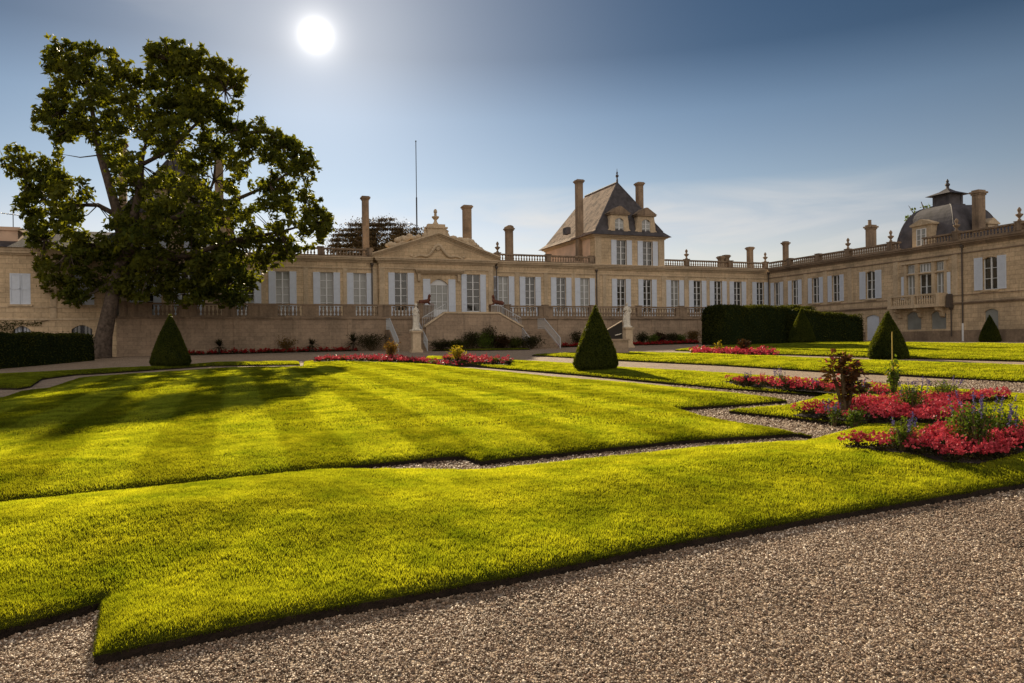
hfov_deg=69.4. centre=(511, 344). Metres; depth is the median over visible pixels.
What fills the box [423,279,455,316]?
entrance door
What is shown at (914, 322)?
blind window
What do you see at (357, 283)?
french window
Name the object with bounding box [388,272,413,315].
french window
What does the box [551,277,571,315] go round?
french window
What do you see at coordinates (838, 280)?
window
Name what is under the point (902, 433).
salvia
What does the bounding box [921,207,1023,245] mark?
roof balustrade
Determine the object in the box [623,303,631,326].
statue
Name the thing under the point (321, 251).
roof balustrade
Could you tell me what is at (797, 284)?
window
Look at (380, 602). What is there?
lawn
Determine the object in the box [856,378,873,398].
salvia
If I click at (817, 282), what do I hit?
window
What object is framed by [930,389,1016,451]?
salvia
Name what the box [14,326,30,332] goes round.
cellar window
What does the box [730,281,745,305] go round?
french window
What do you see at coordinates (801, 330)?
topiary cone
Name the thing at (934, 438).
bedding flowers
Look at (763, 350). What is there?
bedding flowers
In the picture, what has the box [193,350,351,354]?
soil
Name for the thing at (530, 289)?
french window
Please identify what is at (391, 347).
bronze shrub
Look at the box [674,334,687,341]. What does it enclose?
wall shrub
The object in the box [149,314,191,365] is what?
topiary cone
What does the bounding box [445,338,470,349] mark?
wall shrub
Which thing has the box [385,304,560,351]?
double staircase
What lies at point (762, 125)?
sky
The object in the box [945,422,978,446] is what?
grassy plant
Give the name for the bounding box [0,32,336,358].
shade tree
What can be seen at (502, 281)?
french window
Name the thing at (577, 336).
wall shrub
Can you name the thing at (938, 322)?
blind window
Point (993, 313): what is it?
blind window
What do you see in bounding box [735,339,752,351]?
dark shrub
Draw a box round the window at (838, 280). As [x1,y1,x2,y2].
[827,274,843,302]
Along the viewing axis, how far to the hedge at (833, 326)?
62.07 m
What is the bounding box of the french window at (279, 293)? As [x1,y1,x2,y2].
[268,271,296,315]
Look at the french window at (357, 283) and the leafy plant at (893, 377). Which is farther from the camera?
the french window at (357, 283)
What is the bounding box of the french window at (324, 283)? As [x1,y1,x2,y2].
[313,272,339,315]
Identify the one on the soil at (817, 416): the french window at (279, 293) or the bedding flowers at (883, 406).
the bedding flowers at (883, 406)
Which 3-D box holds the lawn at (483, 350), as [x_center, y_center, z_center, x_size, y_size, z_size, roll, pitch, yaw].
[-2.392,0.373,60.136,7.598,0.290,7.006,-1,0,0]
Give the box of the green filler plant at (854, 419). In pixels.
[842,407,869,427]
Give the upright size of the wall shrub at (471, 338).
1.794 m
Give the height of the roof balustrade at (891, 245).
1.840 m
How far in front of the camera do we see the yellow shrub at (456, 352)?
34.66 m
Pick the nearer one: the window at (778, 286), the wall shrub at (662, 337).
the wall shrub at (662, 337)
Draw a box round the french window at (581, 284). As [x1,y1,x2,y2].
[575,278,594,315]
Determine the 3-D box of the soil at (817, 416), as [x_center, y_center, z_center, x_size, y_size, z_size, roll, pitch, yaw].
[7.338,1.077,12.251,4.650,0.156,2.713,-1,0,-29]
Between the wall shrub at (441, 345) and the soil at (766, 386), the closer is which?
the soil at (766, 386)
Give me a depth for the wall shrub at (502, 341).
58.90 m
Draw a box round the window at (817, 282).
[808,277,822,304]
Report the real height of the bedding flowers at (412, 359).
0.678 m
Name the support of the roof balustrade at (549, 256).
on the chateau
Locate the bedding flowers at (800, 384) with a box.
[725,374,897,393]
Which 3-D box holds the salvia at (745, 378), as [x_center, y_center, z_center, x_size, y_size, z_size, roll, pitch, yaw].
[5.797,0.843,18.224,0.340,0.391,0.350,-1,0,0]
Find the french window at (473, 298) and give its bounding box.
[461,274,485,311]
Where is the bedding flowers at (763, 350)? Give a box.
[688,345,779,355]
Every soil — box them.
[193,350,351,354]
[314,359,507,366]
[723,381,888,394]
[794,400,995,423]
[843,437,1023,463]
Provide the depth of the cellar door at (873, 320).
67.57 m
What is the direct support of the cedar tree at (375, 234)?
on the ground at (292, 356)
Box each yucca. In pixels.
[212,339,227,352]
[304,338,317,350]
[344,332,361,350]
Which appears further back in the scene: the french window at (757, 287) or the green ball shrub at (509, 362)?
the french window at (757, 287)
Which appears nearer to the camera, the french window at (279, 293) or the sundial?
the sundial
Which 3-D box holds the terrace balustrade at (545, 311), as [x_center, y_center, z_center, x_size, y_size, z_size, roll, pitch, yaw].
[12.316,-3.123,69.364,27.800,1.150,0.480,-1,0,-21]
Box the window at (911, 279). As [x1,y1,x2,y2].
[908,275,914,294]
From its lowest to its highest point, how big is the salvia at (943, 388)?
0.525 m
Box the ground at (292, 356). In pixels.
[0,340,1023,682]
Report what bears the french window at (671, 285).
in the chateau
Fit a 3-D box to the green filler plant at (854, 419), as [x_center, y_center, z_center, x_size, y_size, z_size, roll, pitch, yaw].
[5.113,1.109,11.054,0.448,0.388,0.419,-1,0,-35]
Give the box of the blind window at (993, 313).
[986,309,997,327]
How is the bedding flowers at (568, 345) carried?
on the soil
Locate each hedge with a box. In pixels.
[0,330,95,368]
[701,303,816,344]
[786,308,864,342]
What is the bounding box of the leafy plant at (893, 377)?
[884,354,902,397]
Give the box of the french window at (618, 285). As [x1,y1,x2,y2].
[612,279,630,315]
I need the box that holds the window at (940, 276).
[937,272,943,292]
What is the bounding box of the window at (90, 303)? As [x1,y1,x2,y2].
[72,275,95,306]
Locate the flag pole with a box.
[415,140,417,234]
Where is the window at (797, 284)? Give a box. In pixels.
[788,279,801,304]
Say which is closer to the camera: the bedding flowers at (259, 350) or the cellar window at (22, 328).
the cellar window at (22, 328)
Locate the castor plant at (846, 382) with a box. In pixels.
[818,348,874,417]
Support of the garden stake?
on the soil at (766, 386)
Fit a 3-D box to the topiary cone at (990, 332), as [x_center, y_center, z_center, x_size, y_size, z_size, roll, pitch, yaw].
[35.884,-1.246,55.598,1.577,2.090,1.578,-1,0,0]
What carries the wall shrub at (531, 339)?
on the ground at (292, 356)
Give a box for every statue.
[410,303,422,330]
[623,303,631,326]
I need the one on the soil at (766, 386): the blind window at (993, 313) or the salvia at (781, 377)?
the salvia at (781, 377)
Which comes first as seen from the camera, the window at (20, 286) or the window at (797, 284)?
the window at (20, 286)
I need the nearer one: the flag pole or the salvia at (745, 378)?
the salvia at (745, 378)
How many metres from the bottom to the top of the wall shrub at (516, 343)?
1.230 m
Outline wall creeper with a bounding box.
[0,320,47,331]
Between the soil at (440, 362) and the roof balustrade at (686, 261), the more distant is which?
the roof balustrade at (686, 261)
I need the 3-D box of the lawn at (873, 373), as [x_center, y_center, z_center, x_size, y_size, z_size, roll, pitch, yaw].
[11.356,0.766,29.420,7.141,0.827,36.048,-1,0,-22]
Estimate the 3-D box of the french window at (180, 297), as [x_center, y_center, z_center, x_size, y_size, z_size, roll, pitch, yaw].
[-26.290,-4.125,60.190,2.260,4.080,0.305,-1,0,-21]
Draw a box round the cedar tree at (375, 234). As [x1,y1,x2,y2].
[325,213,423,255]
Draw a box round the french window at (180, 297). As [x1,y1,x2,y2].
[174,270,203,314]
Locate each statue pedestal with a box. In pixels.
[409,331,422,352]
[622,327,634,347]
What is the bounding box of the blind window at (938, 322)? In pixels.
[932,311,945,328]
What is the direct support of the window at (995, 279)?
in the side wing
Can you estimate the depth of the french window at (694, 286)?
77.41 m
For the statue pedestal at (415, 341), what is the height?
1.590 m
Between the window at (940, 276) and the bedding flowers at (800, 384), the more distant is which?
the window at (940, 276)
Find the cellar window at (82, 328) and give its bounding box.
[72,325,91,334]
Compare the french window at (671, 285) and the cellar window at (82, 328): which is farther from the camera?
the french window at (671, 285)
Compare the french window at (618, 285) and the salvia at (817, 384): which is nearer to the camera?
the salvia at (817, 384)
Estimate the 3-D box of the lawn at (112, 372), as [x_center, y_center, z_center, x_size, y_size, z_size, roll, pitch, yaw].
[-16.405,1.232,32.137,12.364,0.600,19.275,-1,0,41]
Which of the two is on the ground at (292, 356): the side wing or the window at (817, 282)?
the side wing
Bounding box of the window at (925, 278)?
[920,274,930,298]
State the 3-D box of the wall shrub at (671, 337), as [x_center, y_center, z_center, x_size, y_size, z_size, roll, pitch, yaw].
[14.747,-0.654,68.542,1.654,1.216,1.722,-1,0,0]
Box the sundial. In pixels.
[607,321,629,352]
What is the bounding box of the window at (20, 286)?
[7,273,32,305]
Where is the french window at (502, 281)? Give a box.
[493,276,514,314]
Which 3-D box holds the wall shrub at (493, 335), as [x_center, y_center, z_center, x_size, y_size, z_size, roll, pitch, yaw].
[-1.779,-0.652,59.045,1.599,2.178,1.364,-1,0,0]
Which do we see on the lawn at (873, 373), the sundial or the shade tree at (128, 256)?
the sundial
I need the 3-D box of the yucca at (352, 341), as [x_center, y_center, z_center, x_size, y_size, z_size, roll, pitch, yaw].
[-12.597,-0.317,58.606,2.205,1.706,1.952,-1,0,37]
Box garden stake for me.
[891,332,892,384]
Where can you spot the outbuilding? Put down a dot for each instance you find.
(23, 297)
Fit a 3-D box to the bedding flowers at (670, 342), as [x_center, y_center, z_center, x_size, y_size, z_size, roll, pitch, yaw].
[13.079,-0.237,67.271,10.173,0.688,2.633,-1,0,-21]
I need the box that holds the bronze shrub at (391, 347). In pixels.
[383,338,400,357]
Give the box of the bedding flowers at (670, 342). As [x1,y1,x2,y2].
[633,338,698,345]
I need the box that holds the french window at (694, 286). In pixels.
[689,280,706,316]
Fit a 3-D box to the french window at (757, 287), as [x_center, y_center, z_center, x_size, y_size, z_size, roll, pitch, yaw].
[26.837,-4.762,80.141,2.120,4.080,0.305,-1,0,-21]
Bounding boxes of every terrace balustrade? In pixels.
[118,301,423,316]
[503,304,704,317]
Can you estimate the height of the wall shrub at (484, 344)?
1.689 m
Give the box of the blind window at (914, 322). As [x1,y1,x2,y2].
[908,312,920,329]
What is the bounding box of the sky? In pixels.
[0,0,1023,267]
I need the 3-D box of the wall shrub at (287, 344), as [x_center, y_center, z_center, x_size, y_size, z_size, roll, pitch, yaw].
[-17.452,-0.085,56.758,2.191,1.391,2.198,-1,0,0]
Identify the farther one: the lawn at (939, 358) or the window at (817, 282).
the window at (817, 282)
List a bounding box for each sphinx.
[417,294,434,316]
[488,295,503,313]
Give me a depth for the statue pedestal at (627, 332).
59.28 m
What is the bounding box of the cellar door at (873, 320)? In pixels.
[867,315,878,339]
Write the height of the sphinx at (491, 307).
2.001 m
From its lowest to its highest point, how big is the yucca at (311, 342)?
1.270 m
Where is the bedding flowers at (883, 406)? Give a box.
[790,386,1012,423]
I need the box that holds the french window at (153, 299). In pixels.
[130,268,161,314]
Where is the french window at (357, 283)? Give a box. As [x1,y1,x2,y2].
[347,273,371,315]
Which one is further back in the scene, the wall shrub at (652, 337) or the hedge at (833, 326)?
the wall shrub at (652, 337)
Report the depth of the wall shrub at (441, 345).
56.94 m
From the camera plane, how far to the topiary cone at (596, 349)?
25.91 m
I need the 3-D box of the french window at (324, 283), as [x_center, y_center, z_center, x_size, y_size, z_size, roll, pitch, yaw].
[-16.037,-4.248,64.041,2.260,4.080,0.305,-1,0,-21]
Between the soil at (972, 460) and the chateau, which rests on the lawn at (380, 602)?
the soil at (972, 460)
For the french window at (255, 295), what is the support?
in the chateau
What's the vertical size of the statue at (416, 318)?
2.035 m
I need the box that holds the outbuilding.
[0,226,124,356]
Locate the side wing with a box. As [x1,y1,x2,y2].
[767,179,1023,341]
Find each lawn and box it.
[0,358,1023,665]
[0,362,299,389]
[432,349,529,350]
[532,352,1023,382]
[675,343,1023,361]
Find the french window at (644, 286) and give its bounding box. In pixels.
[638,279,656,315]
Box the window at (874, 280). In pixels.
[859,270,881,300]
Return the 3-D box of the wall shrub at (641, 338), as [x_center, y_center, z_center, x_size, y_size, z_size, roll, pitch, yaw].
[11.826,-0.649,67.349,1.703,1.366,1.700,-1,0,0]
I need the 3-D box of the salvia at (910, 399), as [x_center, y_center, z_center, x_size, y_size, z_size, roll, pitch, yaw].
[6.218,0.796,11.570,0.565,0.632,0.558,-1,0,-32]
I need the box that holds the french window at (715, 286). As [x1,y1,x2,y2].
[710,281,726,305]
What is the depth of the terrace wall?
58.12 m
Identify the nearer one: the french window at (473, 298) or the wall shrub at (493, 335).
the wall shrub at (493, 335)
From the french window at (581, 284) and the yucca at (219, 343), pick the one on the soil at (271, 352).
the yucca at (219, 343)
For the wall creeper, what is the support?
attached to the outbuilding
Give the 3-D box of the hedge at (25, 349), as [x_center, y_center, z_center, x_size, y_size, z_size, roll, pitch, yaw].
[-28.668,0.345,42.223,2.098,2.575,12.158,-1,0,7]
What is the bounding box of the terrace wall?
[116,317,701,356]
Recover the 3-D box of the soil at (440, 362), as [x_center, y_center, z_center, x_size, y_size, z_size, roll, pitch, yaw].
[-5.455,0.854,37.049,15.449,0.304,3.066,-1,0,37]
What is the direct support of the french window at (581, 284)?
in the chateau
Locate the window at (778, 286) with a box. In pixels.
[770,282,782,305]
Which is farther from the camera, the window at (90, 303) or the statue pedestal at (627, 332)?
the statue pedestal at (627, 332)
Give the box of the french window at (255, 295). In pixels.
[233,271,260,314]
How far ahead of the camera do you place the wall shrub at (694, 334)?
69.31 m
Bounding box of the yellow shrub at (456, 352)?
[448,345,466,359]
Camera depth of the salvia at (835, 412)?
11.44 m
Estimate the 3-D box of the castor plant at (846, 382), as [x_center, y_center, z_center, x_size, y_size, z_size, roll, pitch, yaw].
[5.231,0.605,11.704,0.992,1.133,0.789,-1,0,-23]
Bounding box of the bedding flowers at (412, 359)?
[309,353,513,366]
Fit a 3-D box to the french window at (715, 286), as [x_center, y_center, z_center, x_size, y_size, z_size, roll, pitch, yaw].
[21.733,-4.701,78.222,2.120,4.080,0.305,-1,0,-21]
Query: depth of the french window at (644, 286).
75.30 m
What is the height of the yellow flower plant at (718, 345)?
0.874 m
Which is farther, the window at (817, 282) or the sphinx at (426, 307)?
the window at (817, 282)
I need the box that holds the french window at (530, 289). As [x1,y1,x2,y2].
[520,277,540,315]
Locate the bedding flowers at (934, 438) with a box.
[837,415,1023,461]
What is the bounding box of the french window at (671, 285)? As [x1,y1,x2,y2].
[666,280,683,316]
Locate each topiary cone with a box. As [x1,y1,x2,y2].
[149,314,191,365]
[572,305,618,369]
[788,308,815,342]
[867,311,909,358]
[978,315,1001,341]
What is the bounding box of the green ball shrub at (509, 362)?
[505,359,513,364]
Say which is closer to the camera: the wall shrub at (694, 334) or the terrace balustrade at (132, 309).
the terrace balustrade at (132, 309)
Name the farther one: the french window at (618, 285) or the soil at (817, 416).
the french window at (618, 285)
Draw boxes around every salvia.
[741,371,751,385]
[773,368,788,386]
[812,377,821,389]
[822,398,844,426]
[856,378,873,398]
[881,411,924,449]
[892,377,932,410]
[925,375,966,395]
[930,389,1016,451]
[974,401,1023,438]
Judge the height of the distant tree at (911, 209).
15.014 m
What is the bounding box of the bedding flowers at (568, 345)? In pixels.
[556,342,577,347]
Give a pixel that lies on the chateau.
(617, 232)
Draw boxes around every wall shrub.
[274,335,297,351]
[349,332,387,350]
[428,339,456,349]
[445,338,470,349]
[461,331,482,348]
[473,330,499,348]
[481,325,497,347]
[491,332,511,347]
[507,335,525,347]
[519,332,544,348]
[569,330,580,343]
[633,331,650,342]
[646,333,660,341]
[653,331,668,342]
[666,333,677,340]
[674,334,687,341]
[683,330,700,339]
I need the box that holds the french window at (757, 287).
[752,282,767,304]
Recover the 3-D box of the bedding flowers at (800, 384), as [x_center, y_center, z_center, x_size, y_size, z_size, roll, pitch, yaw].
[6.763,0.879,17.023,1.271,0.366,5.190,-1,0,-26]
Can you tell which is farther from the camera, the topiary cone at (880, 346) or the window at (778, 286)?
the window at (778, 286)
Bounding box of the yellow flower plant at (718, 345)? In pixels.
[714,341,721,350]
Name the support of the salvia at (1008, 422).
on the soil at (972, 460)
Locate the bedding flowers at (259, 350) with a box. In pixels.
[188,346,357,354]
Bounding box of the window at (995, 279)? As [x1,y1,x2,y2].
[974,255,1006,291]
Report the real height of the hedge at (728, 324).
3.701 m
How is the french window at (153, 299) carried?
in the chateau
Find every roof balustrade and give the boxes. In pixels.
[246,246,373,256]
[493,242,595,263]
[665,249,767,268]
[768,230,900,268]
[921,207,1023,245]
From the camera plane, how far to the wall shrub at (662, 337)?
68.22 m
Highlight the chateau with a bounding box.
[116,142,768,316]
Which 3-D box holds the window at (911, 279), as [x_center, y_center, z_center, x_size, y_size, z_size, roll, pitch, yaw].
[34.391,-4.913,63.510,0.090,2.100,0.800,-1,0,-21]
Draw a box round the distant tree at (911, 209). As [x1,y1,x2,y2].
[904,202,930,220]
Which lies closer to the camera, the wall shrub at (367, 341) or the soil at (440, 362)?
the soil at (440, 362)

